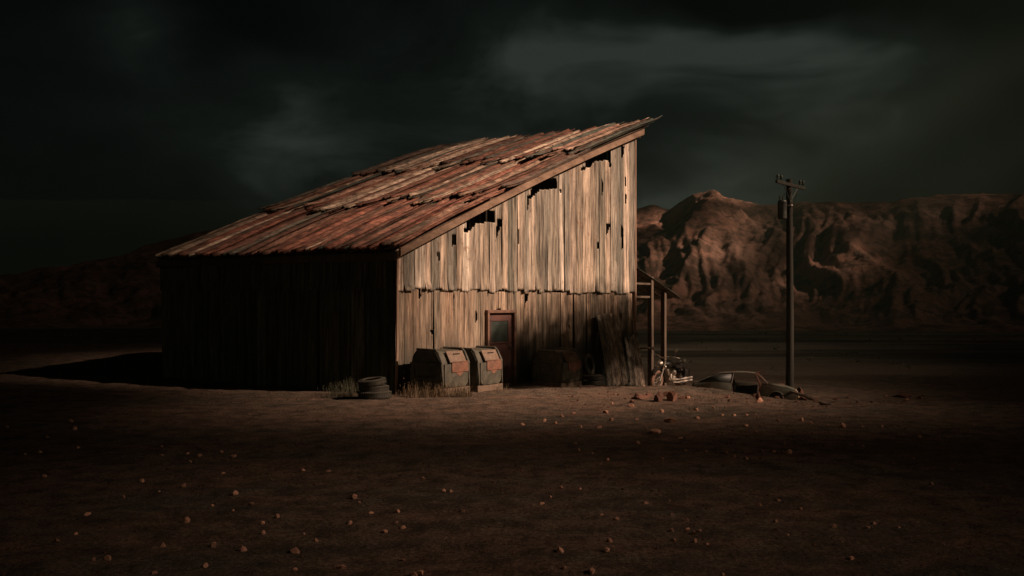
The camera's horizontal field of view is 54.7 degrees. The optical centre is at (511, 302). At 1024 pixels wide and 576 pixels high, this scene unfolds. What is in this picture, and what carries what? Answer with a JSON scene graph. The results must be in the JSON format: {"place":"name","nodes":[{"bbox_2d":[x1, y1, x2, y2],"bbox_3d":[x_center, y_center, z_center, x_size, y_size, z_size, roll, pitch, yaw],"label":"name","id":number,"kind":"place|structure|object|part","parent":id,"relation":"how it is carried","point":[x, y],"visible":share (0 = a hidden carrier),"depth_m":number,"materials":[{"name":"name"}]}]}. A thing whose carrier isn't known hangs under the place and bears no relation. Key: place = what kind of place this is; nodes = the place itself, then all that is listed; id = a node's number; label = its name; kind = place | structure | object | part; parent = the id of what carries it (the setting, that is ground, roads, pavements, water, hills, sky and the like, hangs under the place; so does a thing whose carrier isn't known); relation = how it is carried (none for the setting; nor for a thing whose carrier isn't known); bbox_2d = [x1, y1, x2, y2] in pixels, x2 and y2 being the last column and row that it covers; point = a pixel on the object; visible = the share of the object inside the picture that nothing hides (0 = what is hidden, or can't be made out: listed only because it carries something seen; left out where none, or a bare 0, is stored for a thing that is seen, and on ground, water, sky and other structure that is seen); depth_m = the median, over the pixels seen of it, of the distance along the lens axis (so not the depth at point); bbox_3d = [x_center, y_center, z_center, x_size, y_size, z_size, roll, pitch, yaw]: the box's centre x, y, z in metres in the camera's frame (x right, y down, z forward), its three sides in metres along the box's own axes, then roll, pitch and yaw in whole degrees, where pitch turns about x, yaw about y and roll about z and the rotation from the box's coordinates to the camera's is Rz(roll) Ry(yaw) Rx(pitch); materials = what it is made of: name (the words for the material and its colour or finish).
{"place":"outdoors","nodes":[
{"label":"outdoors","id":0,"kind":"place"},
{"bbox_2d":[0,327,1023,575],"bbox_3d":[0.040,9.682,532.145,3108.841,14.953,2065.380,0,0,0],"label":"ground","id":1,"kind":"structure","parent":0,"point":[58,379],"depth_m":13.69,"materials":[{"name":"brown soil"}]},
{"bbox_2d":[104,555,110,560],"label":"stone","id":2,"kind":"object","parent":1,"relation":"on","point":[107,557],"visible":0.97,"depth_m":9.09,"materials":[{"name":"brown stone"}]},
{"bbox_2d":[182,516,189,522],"bbox_3d":[-3.472,2.326,10.556,0.067,0.095,0.089,0,0,10],"label":"stone","id":3,"kind":"object","parent":1,"relation":"on","point":[186,519],"visible":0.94,"depth_m":10.53,"materials":[{"name":"brown stone"}]},
{"bbox_2d":[239,546,246,551],"bbox_3d":[-2.553,2.352,9.388,0.074,0.089,0.083,0,0,15],"label":"stone","id":4,"kind":"object","parent":1,"relation":"on","point":[242,548],"visible":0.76,"depth_m":9.37,"materials":[{"name":"brown stone"}]},
{"bbox_2d":[290,547,299,553],"bbox_3d":[-2.037,2.338,9.297,0.092,0.084,0.088,0,0,-7],"label":"stone","id":5,"kind":"object","parent":1,"relation":"on","point":[294,550],"visible":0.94,"depth_m":9.27,"materials":[{"name":"brown stone"}]},
{"bbox_2d":[313,376,358,397],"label":"dry grass","id":6,"kind":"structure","parent":1,"relation":"on","point":[339,392],"depth_m":24.17,"materials":[{"name":"brown plant"}]},
{"bbox_2d":[337,565,346,568],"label":"stone","id":7,"kind":"object","parent":1,"relation":"on","point":[341,567],"visible":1,"depth_m":8.74,"materials":[{"name":"brown stone"}]},
{"bbox_2d":[350,494,356,498],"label":"stone","id":8,"kind":"object","parent":1,"relation":"on","point":[353,496],"visible":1,"depth_m":11.58,"materials":[{"name":"brown stone"}]},
{"bbox_2d":[358,390,391,398],"bbox_3d":[-3.261,2.188,23.560,0.795,0.184,0.795,0,0,-17],"label":"tyre","id":9,"kind":"object","parent":1,"relation":"on","point":[375,395],"visible":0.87,"depth_m":23.23,"materials":[{"name":"rubber"}]},
{"bbox_2d":[358,384,388,391],"bbox_3d":[-3.291,2.038,23.590,0.721,0.167,0.721,3,1,15],"label":"tyre","id":10,"kind":"object","parent":9,"relation":"on","point":[381,388],"visible":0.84,"depth_m":23.29,"materials":[{"name":"rubber"}]},
{"bbox_2d":[358,377,386,386],"bbox_3d":[-3.321,1.883,23.540,0.662,0.153,0.662,-9,6,-41],"label":"tyre","id":11,"kind":"object","parent":10,"relation":"on","point":[370,381],"visible":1,"depth_m":23.30,"materials":[{"name":"rubber"}]},
{"bbox_2d":[409,571,417,575],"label":"stone","id":12,"kind":"object","parent":1,"relation":"on","point":[412,573],"visible":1,"depth_m":8.32,"materials":[{"name":"brown stone"}]},
{"bbox_2d":[154,115,680,394],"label":"barn","id":13,"kind":"structure","parent":1,"relation":"on","point":[518,278],"depth_m":29.16,"materials":[{"name":"brown wood"}]},
{"bbox_2d":[490,313,511,383],"bbox_3d":[-0.339,1.350,28.659,0.145,2.070,1.240,0,0,34],"label":"door","id":14,"kind":"structure","parent":13,"relation":"in","point":[500,323],"depth_m":28.84,"materials":[{"name":"red wood"}]},
{"bbox_2d":[410,346,469,395],"bbox_3d":[-1.821,1.720,24.932,1.130,1.189,1.170,0,0,34],"label":"waste container","id":15,"kind":"object","parent":1,"relation":"on","point":[443,365],"visible":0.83,"depth_m":24.55,"materials":[{"name":"metal"}]},
{"bbox_2d":[394,380,544,397],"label":"dry grass","id":16,"kind":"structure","parent":1,"relation":"on","point":[455,393],"depth_m":23.95,"materials":[{"name":"brown plant"}]},
{"bbox_2d":[462,345,502,391],"bbox_3d":[-0.997,1.748,26.096,1.130,1.188,1.170,0,0,33],"label":"waste container","id":17,"kind":"object","parent":1,"relation":"on","point":[486,367],"visible":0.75,"depth_m":25.66,"materials":[{"name":"metal"}]},
{"bbox_2d":[2,325,1023,370],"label":"scrub","id":18,"kind":"object","parent":1,"relation":"on","point":[853,352],"visible":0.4,"depth_m":113.74,"materials":[{"name":"grey plant"}]},
{"bbox_2d":[531,348,581,386],"bbox_3d":[1.332,1.970,29.592,1.130,1.189,1.170,0,0,35],"label":"waste container","id":19,"kind":"object","parent":1,"relation":"on","point":[559,367],"visible":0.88,"depth_m":29.21,"materials":[{"name":"metal"}]},
{"bbox_2d":[582,380,601,385],"bbox_3d":[2.485,2.549,31.385,0.721,0.167,0.721,0,0,-17],"label":"tyre","id":20,"kind":"object","parent":1,"relation":"on","point":[591,382],"visible":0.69,"depth_m":31.09,"materials":[{"name":"rubber"}]},
{"bbox_2d":[582,374,602,379],"bbox_3d":[2.515,2.359,31.365,0.699,0.162,0.699,3,2,38],"label":"tyre","id":21,"kind":"object","parent":20,"relation":"on","point":[592,377],"visible":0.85,"depth_m":31.08,"materials":[{"name":"rubber"}]},
{"bbox_2d":[581,353,594,374],"bbox_3d":[2.425,1.969,31.485,0.167,0.721,0.721,-14,-6,28],"label":"tyre","id":22,"kind":"object","parent":21,"relation":"on","point":[590,370],"visible":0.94,"depth_m":31.34,"materials":[{"name":"rubber"}]},
{"bbox_2d":[589,568,594,573],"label":"stone","id":23,"kind":"object","parent":1,"relation":"on","point":[591,570],"visible":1,"depth_m":8.38,"materials":[{"name":"brown stone"}]},
{"bbox_2d":[596,313,627,385],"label":"leaning sheets","id":24,"kind":"object","parent":1,"relation":"on","point":[614,362],"visible":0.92,"depth_m":33.11,"materials":[{"name":"brown wood"}]},
{"bbox_2d":[624,332,644,385],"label":"leaning sheets","id":25,"kind":"object","parent":1,"relation":"on","point":[636,365],"visible":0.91,"depth_m":34.40,"materials":[{"name":"brown wood"}]},
{"bbox_2d":[631,394,649,399],"bbox_3d":[3.075,2.263,23.590,0.454,0.185,0.228,0,0,-18],"label":"boulder","id":26,"kind":"object","parent":1,"relation":"on","point":[639,397],"visible":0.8,"depth_m":23.54,"materials":[{"name":"brown stone"}]},
{"bbox_2d":[649,428,660,433],"bbox_3d":[2.452,2.217,16.957,0.187,0.132,0.143,6,13,16],"label":"stone","id":27,"kind":"object","parent":1,"relation":"on","point":[655,431],"visible":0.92,"depth_m":16.91,"materials":[{"name":"brown stone"}]},
{"bbox_2d":[654,392,663,401],"bbox_3d":[3.431,2.245,23.164,0.217,0.332,0.402,0,0,27],"label":"boulder","id":28,"kind":"object","parent":1,"relation":"on","point":[658,396],"visible":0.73,"depth_m":23.05,"materials":[{"name":"brown stone"}]},
{"bbox_2d":[664,418,676,422],"bbox_3d":[3.011,2.234,18.762,0.245,0.105,0.110,0,0,36],"label":"stone","id":29,"kind":"object","parent":1,"relation":"on","point":[671,420],"visible":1,"depth_m":18.71,"materials":[{"name":"brown stone"}]},
{"bbox_2d":[650,347,692,385],"bbox_3d":[5.234,2.196,32.839,0.948,1.415,2.431,5,3,37],"label":"motorcycle","id":30,"kind":"object","parent":1,"relation":"on","point":[672,375],"visible":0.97,"depth_m":32.67,"materials":[{"name":"black metal"}]},
{"bbox_2d":[666,391,676,400],"bbox_3d":[3.733,2.260,23.297,0.165,0.368,0.316,0,0,-36],"label":"boulder","id":31,"kind":"object","parent":1,"relation":"on","point":[671,395],"visible":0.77,"depth_m":23.21,"materials":[{"name":"brown stone"}]},
{"bbox_2d":[588,379,850,415],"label":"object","id":32,"kind":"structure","parent":1,"relation":"on","point":[689,401],"depth_m":22.30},
{"bbox_2d":[691,371,799,399],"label":"wrecked car","id":33,"kind":"object","parent":1,"relation":"on","point":[721,380],"visible":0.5,"depth_m":41.04,"materials":[{"name":"paint"}]},
{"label":"side window","id":34,"kind":"part","parent":33,"relation":"part of","materials":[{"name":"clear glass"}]},
{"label":"door","id":35,"kind":"part","parent":33,"relation":"part of","materials":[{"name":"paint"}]},
{"bbox_2d":[755,374,760,392],"bbox_3d":[6.601,2.263,26.554,0.153,0.680,0.065,0,0,13],"label":"bent strut","id":36,"kind":"object","parent":1,"relation":"on","point":[759,382],"visible":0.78,"depth_m":26.54,"materials":[{"name":"metal"}]},
{"bbox_2d":[775,174,804,387],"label":"utility pole","id":37,"kind":"object","parent":1,"relation":"on","point":[785,209],"visible":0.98,"depth_m":44.86,"materials":[{"name":"wood"}]},
{"bbox_2d":[790,391,830,404],"bbox_3d":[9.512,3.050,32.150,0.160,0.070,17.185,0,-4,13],"label":"fallen plank","id":38,"kind":"object","parent":1,"relation":"on","point":[809,397],"visible":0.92,"depth_m":29.70,"materials":[{"name":"brown wood"}]},
{"bbox_2d":[893,393,911,397],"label":"boulder","id":39,"kind":"object","parent":1,"relation":"on","point":[903,395],"visible":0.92,"depth_m":43.52,"materials":[{"name":"brown stone"}]},
{"bbox_2d":[0,190,1023,332],"bbox_3d":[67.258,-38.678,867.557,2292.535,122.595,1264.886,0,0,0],"label":"mountains","id":40,"kind":"structure","parent":0,"point":[714,260],"depth_m":616.62,"materials":[{"name":"brown stone"}]},
{"bbox_2d":[0,0,1023,274],"label":"sky","id":41,"kind":"structure","parent":0,"point":[126,126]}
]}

